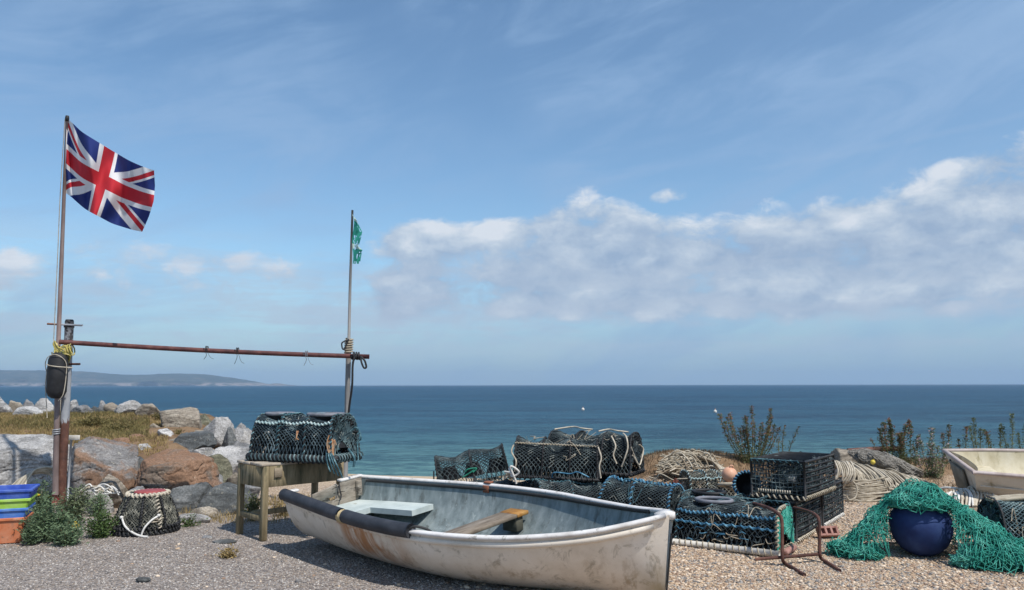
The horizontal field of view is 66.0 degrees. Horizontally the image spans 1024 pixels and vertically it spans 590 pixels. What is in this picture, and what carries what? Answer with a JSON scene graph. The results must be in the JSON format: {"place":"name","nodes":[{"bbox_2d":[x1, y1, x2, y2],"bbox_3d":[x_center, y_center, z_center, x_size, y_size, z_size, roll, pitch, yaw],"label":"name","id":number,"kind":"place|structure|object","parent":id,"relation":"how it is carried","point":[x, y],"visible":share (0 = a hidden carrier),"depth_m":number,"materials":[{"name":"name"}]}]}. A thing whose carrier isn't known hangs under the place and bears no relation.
{"place":"outdoors","nodes":[
{"label":"outdoors","id":0,"kind":"place"},
{"bbox_2d":[0,409,150,443],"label":"grass","id":1,"kind":"structure","parent":0,"point":[142,428],"depth_m":15.03,"materials":[{"name":"plant"}]},
{"bbox_2d":[0,411,170,454],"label":"dry grass","id":2,"kind":"structure","parent":0,"point":[152,436],"depth_m":13.96,"materials":[{"name":"plant"}]},
{"bbox_2d":[0,370,299,385],"bbox_3d":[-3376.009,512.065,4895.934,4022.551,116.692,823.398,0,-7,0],"label":"headland","id":3,"kind":"structure","parent":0,"point":[28,378],"depth_m":4602.23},
{"bbox_2d":[0,384,1023,479],"bbox_3d":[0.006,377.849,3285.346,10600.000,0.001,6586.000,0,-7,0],"label":"sea","id":4,"kind":"structure","parent":0,"point":[409,430],"depth_m":99.47,"materials":[{"name":"liquid"}]},
{"bbox_2d":[0,413,1023,589],"bbox_3d":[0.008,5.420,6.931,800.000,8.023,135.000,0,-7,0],"label":"ground","id":5,"kind":"structure","parent":0,"point":[306,488],"depth_m":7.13,"materials":[{"name":"gravel"}]},
{"bbox_2d":[0,397,12,412],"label":"boulder","id":6,"kind":"object","parent":5,"relation":"on","point":[4,407],"visible":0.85,"depth_m":18.12,"materials":[{"name":"stone"}]},
{"bbox_2d":[8,400,22,412],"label":"boulder","id":7,"kind":"object","parent":5,"relation":"on","point":[13,405],"visible":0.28,"depth_m":18.55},
{"bbox_2d":[0,512,33,543],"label":"fish box","id":8,"kind":"object","parent":5,"relation":"on","point":[8,534],"visible":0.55,"depth_m":8.07,"materials":[{"name":"orange plastic"}]},
{"bbox_2d":[0,502,35,518],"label":"fish box","id":9,"kind":"object","parent":8,"relation":"on","point":[12,513],"visible":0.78,"depth_m":8.09,"materials":[{"name":"blue plastic"}]},
{"bbox_2d":[0,493,37,508],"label":"fish box","id":10,"kind":"object","parent":9,"relation":"on","point":[15,503],"visible":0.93,"depth_m":8.10,"materials":[{"name":"plastic"}]},
{"bbox_2d":[0,484,39,499],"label":"fish box","id":11,"kind":"object","parent":10,"relation":"on","point":[21,491],"visible":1,"depth_m":8.14,"materials":[{"name":"blue plastic"}]},
{"bbox_2d":[12,406,42,415],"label":"boulder","id":12,"kind":"object","parent":5,"relation":"on","point":[26,410],"visible":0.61,"depth_m":17.09,"materials":[{"name":"white stone"}]},
{"bbox_2d":[16,521,43,544],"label":"weed","id":13,"kind":"object","parent":5,"relation":"on","point":[29,535],"visible":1,"depth_m":7.99,"materials":[{"name":"green plant"}]},
{"bbox_2d":[12,466,52,505],"bbox_3d":[-5.965,2.483,9.831,0.693,0.693,0.522,0,-7,0],"label":"boulder","id":14,"kind":"object","parent":5,"relation":"on","point":[24,479],"visible":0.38,"depth_m":9.78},
{"bbox_2d":[0,434,72,484],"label":"boulder","id":15,"kind":"object","parent":5,"relation":"on","point":[22,455],"visible":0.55,"depth_m":10.91,"materials":[{"name":"stone"}]},
{"bbox_2d":[29,475,51,519],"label":"weed","id":16,"kind":"object","parent":5,"relation":"on","point":[41,494],"visible":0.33,"depth_m":9.36,"materials":[{"name":"green plant"}]},
{"bbox_2d":[34,398,53,410],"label":"boulder","id":17,"kind":"object","parent":5,"relation":"on","point":[40,404],"visible":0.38,"depth_m":18.16,"materials":[{"name":"stone"}]},
{"bbox_2d":[13,492,78,541],"bbox_3d":[-4.848,2.299,8.199,0.648,0.515,0.515,4,-7,-30],"label":"weed","id":18,"kind":"object","parent":5,"relation":"on","point":[46,519],"visible":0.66,"depth_m":8.14,"materials":[{"name":"green plant"}]},
{"bbox_2d":[51,115,68,513],"bbox_3d":[-5.485,0.207,9.595,0.218,4.951,0.091,1,-7,-7],"label":"flagpole","id":19,"kind":"object","parent":5,"relation":"on","point":[55,470],"visible":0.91,"depth_m":9.58,"materials":[{"name":"brown metal"}]},
{"bbox_2d":[45,352,72,417],"bbox_3d":[-5.401,1.067,9.351,0.289,0.776,0.238,-6,-9,44],"label":"fender","id":20,"kind":"object","parent":19,"relation":"hanging from","point":[56,380],"visible":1,"depth_m":9.31,"materials":[{"name":"black rubber"}]},
{"bbox_2d":[65,120,154,231],"bbox_3d":[-4.801,-1.487,9.398,1.737,1.558,0.391,-5,-8,36],"label":"union flag","id":21,"kind":"object","parent":19,"relation":"attached to","point":[107,184],"visible":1,"depth_m":9.42,"materials":[{"name":"fabric"}]},
{"bbox_2d":[47,319,82,520],"bbox_3d":[-5.441,1.519,9.506,0.431,2.456,0.118,0,-7,0],"label":"steel post","id":22,"kind":"object","parent":5,"relation":"on","point":[69,325],"visible":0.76,"depth_m":9.47,"materials":[{"name":"grey metal"}]},
{"bbox_2d":[51,340,74,361],"bbox_3d":[-5.393,0.688,9.481,0.258,0.278,0.154,0,-7,0],"label":"twine lashing","id":23,"kind":"object","parent":22,"relation":"attached to","point":[67,350],"visible":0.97,"depth_m":9.43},
{"bbox_2d":[59,340,369,358],"bbox_3d":[-3.628,0.672,9.726,3.684,0.225,0.060,1,-7,-7],"label":"crossbar","id":24,"kind":"object","parent":22,"relation":"attached to","point":[199,350],"visible":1,"depth_m":9.69,"materials":[{"name":"metal"}]},
{"bbox_2d":[348,352,359,412],"bbox_3d":[-1.989,1.266,9.873,0.152,1.118,0.130,2,-7,-20],"label":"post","id":25,"kind":"object","parent":24,"relation":"hanging from","point":[353,359],"visible":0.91,"depth_m":9.85,"materials":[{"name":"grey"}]},
{"bbox_2d":[44,515,93,545],"bbox_3d":[-4.508,2.386,7.991,0.476,0.294,0.436,0,-7,0],"label":"weed","id":26,"kind":"object","parent":5,"relation":"on","point":[67,535],"visible":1,"depth_m":7.94,"materials":[{"name":"green plant"}]},
{"bbox_2d":[66,435,79,497],"bbox_3d":[-5.571,2.270,9.996,0.140,0.972,0.050,0,-7,0],"label":"post","id":27,"kind":"object","parent":5,"relation":"on","point":[74,437],"visible":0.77,"depth_m":10.02,"materials":[{"name":"metal"}]},
{"bbox_2d":[54,484,94,523],"bbox_3d":[-5.026,2.405,9.038,0.441,0.491,0.439,6,-9,-41],"label":"weed","id":28,"kind":"object","parent":5,"relation":"on","point":[78,501],"visible":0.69,"depth_m":9.02,"materials":[{"name":"green plant"}]},
{"bbox_2d":[70,405,92,412],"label":"boulder","id":29,"kind":"object","parent":5,"relation":"on","point":[83,408],"visible":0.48,"depth_m":17.31,"materials":[{"name":"grey stone"}]},
{"bbox_2d":[69,490,114,513],"bbox_3d":[-5.392,2.670,10.005,0.671,0.412,0.424,-4,-8,32],"label":"boulder","id":30,"kind":"object","parent":5,"relation":"on","point":[110,508],"visible":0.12,"depth_m":9.91,"materials":[{"name":"stone"}]},
{"bbox_2d":[72,411,112,426],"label":"weed","id":31,"kind":"object","parent":5,"relation":"on","point":[90,421],"visible":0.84,"depth_m":14.75,"materials":[{"name":"green plant"}]},
{"bbox_2d":[79,505,119,538],"bbox_3d":[-4.385,2.416,8.395,0.456,0.324,0.366,-5,-8,35],"label":"weed","id":32,"kind":"object","parent":5,"relation":"on","point":[101,528],"visible":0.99,"depth_m":8.33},
{"bbox_2d":[86,490,113,516],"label":"weed","id":33,"kind":"object","parent":5,"relation":"on","point":[101,503],"visible":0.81,"depth_m":9.64,"materials":[{"name":"green plant"}]},
{"bbox_2d":[69,436,138,498],"bbox_3d":[-5.672,2.430,10.941,0.877,0.907,1.007,3,-7,-28],"label":"boulder","id":34,"kind":"object","parent":5,"relation":"on","point":[95,461],"visible":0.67,"depth_m":10.74,"materials":[{"name":"stone"}]},
{"bbox_2d":[103,402,117,411],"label":"boulder","id":35,"kind":"object","parent":5,"relation":"on","point":[112,406],"visible":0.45,"depth_m":17.71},
{"bbox_2d":[97,474,127,507],"bbox_3d":[-5.292,2.645,10.367,0.424,0.547,0.371,0,-7,0],"label":"boulder","id":36,"kind":"object","parent":5,"relation":"on","point":[111,480],"visible":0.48,"depth_m":10.31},
{"bbox_2d":[80,483,119,495],"bbox_3d":[-5.105,2.413,9.765,0.518,0.153,0.068,0,-7,0],"label":"rope hank","id":37,"kind":"object","parent":36,"relation":"on","point":[102,487],"visible":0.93,"depth_m":9.75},
{"bbox_2d":[98,421,132,431],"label":"weed","id":38,"kind":"object","parent":5,"relation":"on","point":[120,426],"visible":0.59,"depth_m":13.98,"materials":[{"name":"green plant"}]},
{"bbox_2d":[114,400,141,412],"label":"boulder","id":39,"kind":"object","parent":5,"relation":"on","point":[129,406],"visible":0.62,"depth_m":17.30,"materials":[{"name":"stone"}]},
{"bbox_2d":[111,488,180,537],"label":"round pot","id":40,"kind":"object","parent":5,"relation":"on","point":[144,513],"visible":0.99,"depth_m":8.47,"materials":[{"name":"fabric"}]},
{"bbox_2d":[135,403,159,416],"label":"boulder","id":41,"kind":"object","parent":5,"relation":"on","point":[148,409],"visible":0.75,"depth_m":16.68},
{"bbox_2d":[157,428,173,436],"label":"boulder","id":42,"kind":"object","parent":5,"relation":"on","point":[165,431],"visible":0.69,"depth_m":13.35,"materials":[{"name":"white stone"}]},
{"bbox_2d":[134,449,219,489],"bbox_3d":[-4.571,2.524,10.784,1.078,0.797,0.924,0,-7,0],"label":"boulder","id":43,"kind":"object","parent":5,"relation":"on","point":[169,469],"visible":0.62,"depth_m":10.53,"materials":[{"name":"stone"}]},
{"bbox_2d":[159,407,201,428],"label":"boulder","id":44,"kind":"object","parent":5,"relation":"on","point":[187,417],"visible":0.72,"depth_m":14.77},
{"bbox_2d":[170,482,212,512],"bbox_3d":[-4.226,2.686,10.262,0.630,0.483,0.557,0,-7,0],"label":"boulder","id":45,"kind":"object","parent":5,"relation":"on","point":[188,496],"visible":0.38,"depth_m":10.14,"materials":[{"name":"stone"}]},
{"bbox_2d":[180,511,207,526],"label":"weed","id":46,"kind":"object","parent":5,"relation":"on","point":[188,521],"visible":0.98,"depth_m":8.98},
{"bbox_2d":[173,431,216,449],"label":"boulder","id":47,"kind":"object","parent":5,"relation":"on","point":[197,440],"visible":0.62,"depth_m":12.66,"materials":[{"name":"stone"}]},
{"bbox_2d":[179,513,210,522],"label":"boulder","id":48,"kind":"object","parent":5,"relation":"on","point":[199,517],"visible":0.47,"depth_m":9.25,"materials":[{"name":"stone"}]},
{"bbox_2d":[196,447,213,455],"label":"boulder","id":49,"kind":"object","parent":5,"relation":"on","point":[207,451],"visible":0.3,"depth_m":12.31,"materials":[{"name":"stone"}]},
{"bbox_2d":[190,506,220,518],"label":"boulder","id":50,"kind":"object","parent":5,"relation":"on","point":[208,510],"visible":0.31,"depth_m":9.59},
{"bbox_2d":[203,417,234,448],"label":"boulder","id":51,"kind":"object","parent":5,"relation":"on","point":[217,426],"visible":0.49,"depth_m":13.92,"materials":[{"name":"stone"}]},
{"bbox_2d":[208,454,232,482],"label":"boulder","id":52,"kind":"object","parent":5,"relation":"on","point":[223,463],"visible":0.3,"depth_m":11.73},
{"bbox_2d":[212,539,236,543],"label":"stone","id":53,"kind":"object","parent":5,"relation":"on","point":[224,541],"visible":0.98,"depth_m":8.03,"materials":[{"name":"stone"}]},
{"bbox_2d":[210,543,239,557],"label":"weed","id":54,"kind":"object","parent":5,"relation":"on","point":[225,554],"visible":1,"depth_m":7.34,"materials":[{"name":"plant"}]},
{"bbox_2d":[197,482,258,515],"bbox_3d":[-3.630,2.696,10.009,0.622,0.577,0.710,-2,-7,19],"label":"boulder","id":55,"kind":"object","parent":5,"relation":"on","point":[222,496],"visible":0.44,"depth_m":9.86,"materials":[{"name":"stone"}]},
{"bbox_2d":[221,427,236,446],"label":"boulder","id":56,"kind":"object","parent":5,"relation":"on","point":[229,438],"visible":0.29,"depth_m":13.65,"materials":[{"name":"stone"}]},
{"bbox_2d":[210,445,248,473],"bbox_3d":[-4.344,2.679,12.198,0.605,0.670,0.661,6,-9,-41],"label":"boulder","id":57,"kind":"object","parent":5,"relation":"on","point":[232,454],"visible":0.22,"depth_m":12.18,"materials":[{"name":"stone"}]},
{"bbox_2d":[224,472,237,484],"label":"boulder","id":58,"kind":"object","parent":5,"relation":"on","point":[232,478],"visible":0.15,"depth_m":11.08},
{"bbox_2d":[235,423,253,443],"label":"boulder","id":59,"kind":"object","parent":5,"relation":"on","point":[242,433],"visible":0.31,"depth_m":14.71,"materials":[{"name":"stone"}]},
{"bbox_2d":[244,492,259,520],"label":"weed","id":60,"kind":"object","parent":5,"relation":"on","point":[253,506],"visible":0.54,"depth_m":9.35,"materials":[{"name":"green plant"}]},
{"bbox_2d":[245,485,260,500],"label":"boulder","id":61,"kind":"object","parent":5,"relation":"on","point":[254,490],"visible":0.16,"depth_m":10.85,"materials":[{"name":"grey stone"}]},
{"bbox_2d":[178,492,334,523],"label":"dry grass by table","id":62,"kind":"structure","parent":5,"relation":"on","point":[271,500],"depth_m":9.51,"materials":[{"name":"plant"}]},
{"bbox_2d":[0,507,544,589],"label":"gravel","id":63,"kind":"structure","parent":5,"relation":"on","point":[195,563],"depth_m":7.00,"materials":[{"name":"gravel"}]},
{"bbox_2d":[268,490,287,515],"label":"weed","id":64,"kind":"object","parent":5,"relation":"on","point":[279,505],"visible":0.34,"depth_m":9.64,"materials":[{"name":"plant"}]},
{"bbox_2d":[235,459,343,540],"bbox_3d":[-2.438,2.212,8.715,0.597,0.788,1.038,-6,-9,44],"label":"work table","id":65,"kind":"object","parent":5,"relation":"on","point":[264,475],"visible":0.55,"depth_m":8.45,"materials":[{"name":"brown wood"}]},
{"bbox_2d":[245,412,363,477],"bbox_3d":[-2.207,1.606,8.567,1.290,0.658,0.645,-3,-7,21],"label":"lobster pot","id":66,"kind":"object","parent":65,"relation":"on","point":[310,437],"visible":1,"depth_m":8.42,"materials":[{"name":"fabric"}]},
{"bbox_2d":[341,210,353,476],"bbox_3d":[-2.089,0.788,10.011,0.118,3.813,0.166,-2,-7,14],"label":"flagpole","id":67,"kind":"object","parent":5,"relation":"on","point":[348,347],"visible":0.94,"depth_m":10.01,"materials":[{"name":"wood"}]},
{"bbox_2d":[352,214,361,263],"bbox_3d":[-2.006,-0.722,10.188,0.133,0.659,0.099,0,-7,0],"label":"torn flag","id":68,"kind":"object","parent":67,"relation":"attached to","point":[358,234],"visible":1,"depth_m":10.19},
{"bbox_2d":[279,474,675,589],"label":"dinghy","id":69,"kind":"object","parent":5,"relation":"on","point":[491,533],"visible":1,"depth_m":6.46,"materials":[{"name":"white paint"}]},
{"bbox_2d":[473,478,532,486],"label":"lobster pot","id":70,"kind":"object","parent":5,"relation":"on","point":[506,481],"visible":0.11,"depth_m":9.54,"materials":[{"name":"black fabric"}]},
{"bbox_2d":[18,497,1023,589],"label":"loose cobbles","id":71,"kind":"object","parent":5,"relation":"on","point":[468,587],"visible":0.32,"depth_m":6.65,"materials":[{"name":"beige stone"}]},
{"bbox_2d":[530,477,602,498],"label":"lobster pot","id":72,"kind":"object","parent":5,"relation":"on","point":[590,489],"visible":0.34,"depth_m":9.02,"materials":[{"name":"black fabric"}]},
{"bbox_2d":[504,435,601,483],"bbox_3d":[0.502,1.969,9.438,1.148,0.532,0.601,1,-3,7],"label":"lobster pot","id":73,"kind":"object","parent":72,"relation":"on","point":[571,455],"visible":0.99,"depth_m":9.24,"materials":[{"name":"fabric"}]},
{"bbox_2d":[551,471,629,486],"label":"lobster pot","id":74,"kind":"object","parent":5,"relation":"on","point":[603,479],"visible":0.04,"depth_m":9.90,"materials":[{"name":"black fabric"}]},
{"bbox_2d":[547,426,644,476],"bbox_3d":[1.047,1.964,9.982,1.206,0.586,0.629,-3,-7,26],"label":"lobster pot","id":75,"kind":"object","parent":74,"relation":"on","point":[623,452],"visible":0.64,"depth_m":9.71,"materials":[{"name":"black fabric"}]},
{"bbox_2d":[597,475,684,537],"bbox_3d":[1.439,2.318,8.764,0.978,0.558,0.656,-1,0,33],"label":"lobster pot","id":76,"kind":"object","parent":5,"relation":"on","point":[644,493],"visible":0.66,"depth_m":8.61,"materials":[{"name":"black fabric"}]},
{"bbox_2d":[654,449,724,476],"bbox_3d":[2.689,2.561,11.731,1.086,0.509,0.870,-2,-7,18],"label":"rope hank","id":77,"kind":"object","parent":5,"relation":"on","point":[676,462],"visible":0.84,"depth_m":11.61,"materials":[{"name":"beige fabric"}]},
{"bbox_2d":[679,469,737,495],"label":"lobster pot","id":78,"kind":"object","parent":5,"relation":"on","point":[702,475],"visible":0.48,"depth_m":10.22,"materials":[{"name":"black fabric"}]},
{"bbox_2d":[679,488,774,543],"bbox_3d":[2.282,2.342,8.409,0.978,0.482,0.556,-5,-8,35],"label":"lobster pot","id":79,"kind":"object","parent":5,"relation":"on","point":[704,492],"visible":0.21,"depth_m":8.39,"materials":[{"name":"black fabric"}]},
{"bbox_2d":[718,480,736,495],"bbox_3d":[2.623,2.447,9.498,0.248,0.408,0.254,-6,-9,42],"label":"rope coil","id":80,"kind":"object","parent":79,"relation":"on","point":[725,484],"visible":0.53,"depth_m":9.46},
{"bbox_2d":[722,465,736,481],"bbox_3d":[2.635,2.157,9.532,0.185,0.220,0.183,11,11,1],"label":"float","id":81,"kind":"object","parent":80,"relation":"on","point":[729,473],"visible":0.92,"depth_m":9.47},
{"bbox_2d":[732,470,761,495],"bbox_3d":[2.606,2.114,8.665,0.320,0.321,0.300,-3,-27,25],"label":"bucket","id":82,"kind":"object","parent":79,"relation":"on","point":[741,482],"visible":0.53,"depth_m":8.72,"materials":[{"name":"black plastic"}]},
{"bbox_2d":[672,495,798,556],"bbox_3d":[2.230,2.287,7.863,1.118,0.475,0.671,-5,-8,35],"label":"lobster pot","id":83,"kind":"object","parent":5,"relation":"on","point":[719,517],"visible":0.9,"depth_m":7.68,"materials":[{"name":"fabric"}]},
{"bbox_2d":[717,405,780,463],"bbox_3d":[3.666,2.174,12.261,0.999,0.926,0.364,0,-7,-5],"label":"dock plant","id":84,"kind":"object","parent":5,"relation":"on","point":[746,434],"visible":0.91,"depth_m":12.20,"materials":[{"name":"green plant"}]},
{"bbox_2d":[602,447,956,491],"bbox_3d":[4.247,2.726,12.363,6.562,0.662,2.266,0,-7,0],"label":"straw","id":85,"kind":"object","parent":5,"relation":"on","point":[704,450],"visible":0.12,"depth_m":12.25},
{"bbox_2d":[738,490,821,543],"bbox_3d":[2.914,2.369,8.534,0.634,0.431,1.036,-5,-8,35],"label":"cage pot","id":86,"kind":"object","parent":5,"relation":"on","point":[802,521],"visible":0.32,"depth_m":8.27,"materials":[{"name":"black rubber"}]},
{"bbox_2d":[750,451,836,501],"bbox_3d":[3.076,1.954,8.591,0.604,0.418,1.136,-5,-8,37],"label":"cage pot","id":87,"kind":"object","parent":86,"relation":"on","point":[801,472],"visible":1,"depth_m":8.32,"materials":[{"name":"black rubber"}]},
{"bbox_2d":[776,425,798,450],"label":"dock plant","id":88,"kind":"object","parent":5,"relation":"on","point":[792,441],"visible":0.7,"depth_m":12.63,"materials":[{"name":"green plant"}]},
{"bbox_2d":[753,502,841,575],"bbox_3d":[2.522,2.201,7.258,0.700,0.467,1.282,0,-7,0],"label":"iron frame","id":89,"kind":"object","parent":5,"relation":"on","point":[782,556],"visible":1,"depth_m":7.05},
{"bbox_2d":[794,479,844,525],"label":"cage pot","id":90,"kind":"object","parent":5,"relation":"on","point":[833,498],"visible":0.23,"depth_m":9.25,"materials":[{"name":"black metal"}]},
{"bbox_2d":[815,525,839,537],"bbox_3d":[3.302,2.476,8.239,0.215,0.105,0.066,1,-39,-8],"label":"brick","id":91,"kind":"object","parent":5,"relation":"on","point":[829,531],"visible":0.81,"depth_m":8.22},
{"bbox_2d":[830,448,858,473],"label":"boulder","id":92,"kind":"object","parent":5,"relation":"on","point":[841,454],"visible":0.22,"depth_m":12.03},
{"bbox_2d":[827,460,928,501],"bbox_3d":[5.075,2.629,11.039,1.602,0.674,0.995,1,-7,-7],"label":"rope hank","id":93,"kind":"object","parent":5,"relation":"on","point":[868,483],"visible":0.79,"depth_m":10.72,"materials":[{"name":"fabric"}]},
{"bbox_2d":[847,448,923,477],"bbox_3d":[5.499,2.468,11.535,1.081,0.442,0.483,0,-7,0],"label":"folded net","id":94,"kind":"object","parent":93,"relation":"on","point":[882,459],"visible":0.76,"depth_m":11.42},
{"bbox_2d":[877,417,908,459],"bbox_3d":[5.803,2.289,11.960,0.466,0.874,0.342,0,-7,0],"label":"dock plant","id":95,"kind":"object","parent":5,"relation":"on","point":[891,430],"visible":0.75,"depth_m":11.98,"materials":[{"name":"green plant"}]},
{"bbox_2d":[895,419,921,465],"bbox_3d":[6.098,2.302,12.096,0.372,0.819,0.346,-3,-7,23],"label":"dock plant","id":96,"kind":"object","parent":5,"relation":"on","point":[910,436],"visible":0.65,"depth_m":12.11,"materials":[{"name":"green plant"}]},
{"bbox_2d":[889,487,953,556],"bbox_3d":[3.852,2.132,7.426,0.540,0.637,0.540,0,-7,0],"label":"round buoy","id":97,"kind":"object","parent":5,"relation":"on","point":[926,533],"visible":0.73,"depth_m":7.22,"materials":[{"name":"blue plastic"}]},
{"bbox_2d":[824,477,1023,575],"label":"trawl net","id":98,"kind":"object","parent":97,"relation":"on","point":[1003,550],"visible":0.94,"depth_m":7.18,"materials":[{"name":"fabric"}]},
{"bbox_2d":[909,427,951,477],"bbox_3d":[6.316,2.377,11.876,0.630,0.769,0.299,0,-7,0],"label":"dock plant","id":99,"kind":"object","parent":5,"relation":"on","point":[934,468],"visible":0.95,"depth_m":11.86,"materials":[{"name":"green plant"}]},
{"bbox_2d":[939,424,952,458],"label":"dock plant","id":100,"kind":"object","parent":5,"relation":"on","point":[948,433],"visible":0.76,"depth_m":12.78,"materials":[{"name":"green plant"}]},
{"bbox_2d":[955,426,968,448],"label":"dock plant","id":101,"kind":"object","parent":5,"relation":"on","point":[958,440],"visible":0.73,"depth_m":12.80,"materials":[{"name":"green plant"}]},
{"bbox_2d":[940,486,997,506],"bbox_3d":[5.845,2.597,9.970,0.852,0.322,0.547,-3,-7,22],"label":"rope hank","id":102,"kind":"object","parent":5,"relation":"on","point":[970,496],"visible":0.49,"depth_m":9.96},
{"bbox_2d":[968,417,983,447],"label":"dock plant","id":103,"kind":"object","parent":5,"relation":"on","point":[974,432],"visible":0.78,"depth_m":12.86,"materials":[{"name":"green plant"}]},
{"bbox_2d":[982,426,1004,448],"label":"dock plant","id":104,"kind":"object","parent":5,"relation":"on","point":[1000,434],"visible":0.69,"depth_m":12.85,"materials":[{"name":"green plant"}]},
{"bbox_2d":[973,494,1023,547],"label":"lobster pot","id":105,"kind":"object","parent":5,"relation":"on","point":[1006,512],"visible":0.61,"depth_m":7.45,"materials":[{"name":"black fabric"}]},
{"bbox_2d":[999,413,1016,448],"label":"dock plant","id":106,"kind":"object","parent":5,"relation":"on","point":[1012,428],"visible":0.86,"depth_m":12.82,"materials":[{"name":"green plant"}]},
{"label":"lobster pot","id":107,"kind":"object","parent":5,"relation":"on","visible":0},
{"bbox_2d":[433,443,512,481],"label":"lobster pot","id":108,"kind":"object","parent":107,"relation":"on","point":[496,464],"visible":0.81,"depth_m":10.12,"materials":[{"name":"black fabric"}]},
{"bbox_2d":[0,0,1023,385],"label":"sky","id":109,"kind":"structure","parent":0,"point":[539,192],"materials":[{"name":"blue"}]},
{"bbox_3d":[6.353,2.713,10.208,0.120,0.100,0.500,-2,-7,20],"label":"boat chock","id":110,"kind":"object","parent":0,"visible":0},
{"bbox_2d":[941,448,1023,495],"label":"boat","id":111,"kind":"object","parent":110,"relation":"on","point":[997,471],"visible":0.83,"depth_m":10.50,"materials":[{"name":"white paint"}]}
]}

